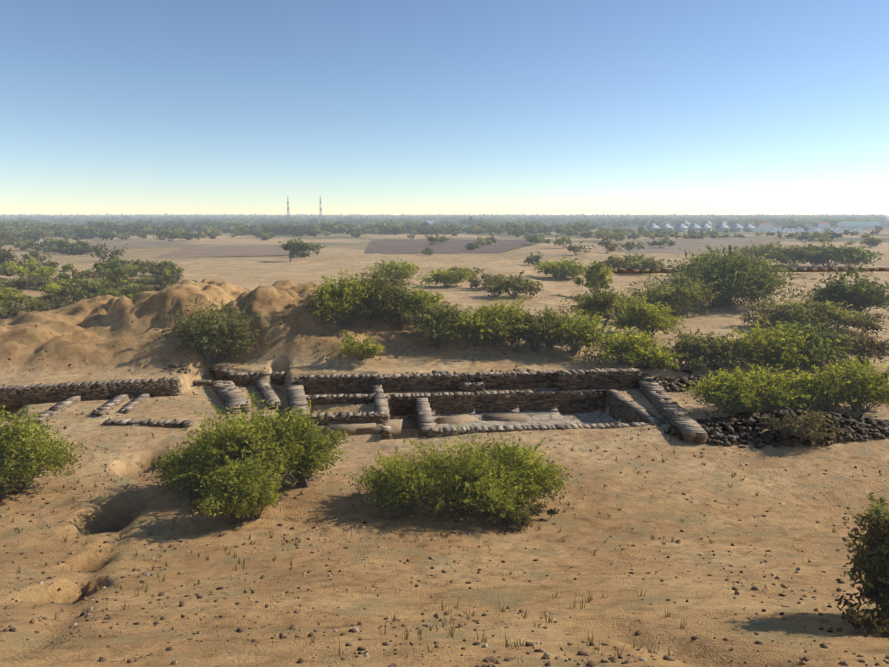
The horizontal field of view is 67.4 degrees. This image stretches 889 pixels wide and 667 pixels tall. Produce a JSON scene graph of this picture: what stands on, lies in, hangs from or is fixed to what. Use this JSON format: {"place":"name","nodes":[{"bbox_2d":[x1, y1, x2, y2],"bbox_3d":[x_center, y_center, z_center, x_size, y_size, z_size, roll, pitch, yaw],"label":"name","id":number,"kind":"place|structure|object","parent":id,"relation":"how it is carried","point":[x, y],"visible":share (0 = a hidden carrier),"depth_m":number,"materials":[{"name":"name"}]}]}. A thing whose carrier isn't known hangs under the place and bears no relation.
{"place":"outdoors","nodes":[
{"label":"outdoors","id":0,"kind":"place"},
{"bbox_2d":[0,215,888,666],"bbox_3d":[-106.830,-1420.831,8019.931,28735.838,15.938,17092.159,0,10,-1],"label":"terrain","id":1,"kind":"structure","parent":0,"point":[106,339],"depth_m":30.78,"materials":[{"name":"beige sand"}]},
{"bbox_2d":[87,240,188,247],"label":"ploughed field","id":2,"kind":"structure","parent":1,"relation":"on","point":[121,244],"depth_m":332.88,"materials":[{"name":"soil"}]},
{"bbox_2d":[154,245,291,257],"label":"ploughed field","id":3,"kind":"structure","parent":1,"relation":"on","point":[208,251],"depth_m":248.45,"materials":[{"name":"soil"}]},
{"bbox_2d":[287,197,289,217],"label":"telecom tower","id":4,"kind":"structure","parent":1,"relation":"on","point":[288,209],"depth_m":1369.89,"materials":[{"name":"metal"}]},
{"bbox_2d":[0,322,868,666],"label":"dry grass tufts","id":5,"kind":"object","parent":1,"relation":"on","point":[452,630],"visible":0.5,"depth_m":22.86,"materials":[{"name":"beige plant"}]},
{"bbox_2d":[0,213,886,287],"bbox_3d":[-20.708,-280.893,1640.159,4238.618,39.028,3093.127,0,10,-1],"label":"trees","id":6,"kind":"object","parent":1,"relation":"on","point":[27,231],"visible":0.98,"depth_m":457.10,"materials":[{"name":"green plant"}]},
{"bbox_2d":[0,241,888,637],"bbox_3d":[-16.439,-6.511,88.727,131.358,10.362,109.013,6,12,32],"label":"shrub foliage","id":7,"kind":"object","parent":1,"relation":"on","point":[504,484],"visible":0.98,"depth_m":57.05,"materials":[{"name":"green plant"}]},
{"bbox_2d":[0,364,888,448],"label":"stone ruins","id":8,"kind":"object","parent":1,"relation":"on","point":[586,390],"depth_m":52.20,"materials":[{"name":"stone"}]},
{"bbox_2d":[0,312,888,666],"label":"ground pebbles","id":9,"kind":"object","parent":1,"relation":"on","point":[804,660],"visible":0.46,"depth_m":18.27,"materials":[{"name":"stone"}]},
{"bbox_2d":[364,239,553,253],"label":"ploughed field","id":10,"kind":"structure","parent":1,"relation":"on","point":[406,246],"depth_m":297.20,"materials":[{"name":"soil"}]},
{"bbox_2d":[646,223,659,230],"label":"tent","id":11,"kind":"object","parent":1,"relation":"on","point":[653,227],"visible":0.73,"depth_m":552.67,"materials":[{"name":"white fabric"}]},
{"bbox_2d":[659,223,672,231],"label":"tent","id":12,"kind":"object","parent":1,"relation":"on","point":[666,227],"visible":0.75,"depth_m":557.37,"materials":[{"name":"white fabric"}]},
{"bbox_2d":[674,223,687,231],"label":"tent","id":13,"kind":"object","parent":1,"relation":"on","point":[681,227],"visible":0.96,"depth_m":552.34,"materials":[{"name":"white fabric"}]},
{"bbox_2d":[687,223,700,231],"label":"tent","id":14,"kind":"object","parent":1,"relation":"on","point":[695,227],"visible":0.85,"depth_m":554.14,"materials":[{"name":"white fabric"}]},
{"bbox_2d":[625,238,781,253],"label":"ploughed field","id":15,"kind":"structure","parent":1,"relation":"on","point":[690,244],"depth_m":320.19,"materials":[{"name":"soil"}]},
{"bbox_2d":[700,223,711,231],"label":"tent","id":16,"kind":"object","parent":1,"relation":"on","point":[706,227],"visible":0.69,"depth_m":559.92,"materials":[{"name":"white fabric"}]},
{"bbox_2d":[715,223,728,231],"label":"tent","id":17,"kind":"object","parent":1,"relation":"on","point":[722,227],"visible":0.94,"depth_m":554.40,"materials":[{"name":"white fabric"}]},
{"bbox_2d":[729,223,743,231],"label":"tent","id":18,"kind":"object","parent":1,"relation":"on","point":[736,227],"visible":0.88,"depth_m":553.40,"materials":[{"name":"white fabric"}]},
{"bbox_2d":[602,267,888,272],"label":"boundary wall","id":19,"kind":"structure","parent":1,"relation":"on","point":[791,269],"depth_m":154.77,"materials":[{"name":"stone"}]},
{"bbox_2d":[742,223,754,231],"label":"tent","id":20,"kind":"object","parent":1,"relation":"on","point":[747,226],"visible":0.77,"depth_m":556.24,"materials":[{"name":"white fabric"}]},
{"bbox_2d":[752,227,761,231],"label":"tent","id":21,"kind":"object","parent":1,"relation":"on","point":[756,229],"visible":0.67,"depth_m":546.83,"materials":[{"name":"white fabric"}]},
{"bbox_2d":[772,228,781,231],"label":"tent","id":22,"kind":"object","parent":1,"relation":"on","point":[776,229],"visible":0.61,"depth_m":544.42,"materials":[{"name":"white fabric"}]},
{"bbox_2d":[782,228,791,231],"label":"tent","id":23,"kind":"object","parent":1,"relation":"on","point":[786,230],"visible":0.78,"depth_m":543.79,"materials":[{"name":"white fabric"}]},
{"bbox_2d":[796,227,805,231],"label":"tent","id":24,"kind":"object","parent":1,"relation":"on","point":[799,229],"visible":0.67,"depth_m":550.15,"materials":[{"name":"white fabric"}]},
{"bbox_2d":[808,228,817,231],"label":"tent","id":25,"kind":"object","parent":1,"relation":"on","point":[812,229],"visible":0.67,"depth_m":544.96,"materials":[{"name":"white fabric"}]},
{"bbox_2d":[834,227,842,231],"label":"tent","id":26,"kind":"object","parent":1,"relation":"on","point":[837,229],"visible":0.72,"depth_m":548.39,"materials":[{"name":"white fabric"}]},
{"bbox_2d":[852,227,862,231],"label":"tent","id":27,"kind":"object","parent":1,"relation":"on","point":[858,229],"visible":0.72,"depth_m":545.82,"materials":[{"name":"white fabric"}]},
{"bbox_2d":[837,221,880,226],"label":"warehouse","id":28,"kind":"structure","parent":1,"relation":"on","point":[859,223],"depth_m":808.79,"materials":[{"name":"white metal"}]},
{"bbox_2d":[0,0,888,214],"label":"sky","id":29,"kind":"structure","parent":0,"point":[176,107],"materials":[{"name":"blue"}]},
{"bbox_2d":[759,223,772,227],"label":"red house","id":30,"kind":"structure","parent":0,"point":[765,225],"depth_m":704.94,"materials":[{"name":"white"}]},
{"bbox_2d":[818,222,830,226],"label":"red house","id":31,"kind":"structure","parent":0,"point":[824,224],"depth_m":754.97,"materials":[{"name":"white"}]}
]}

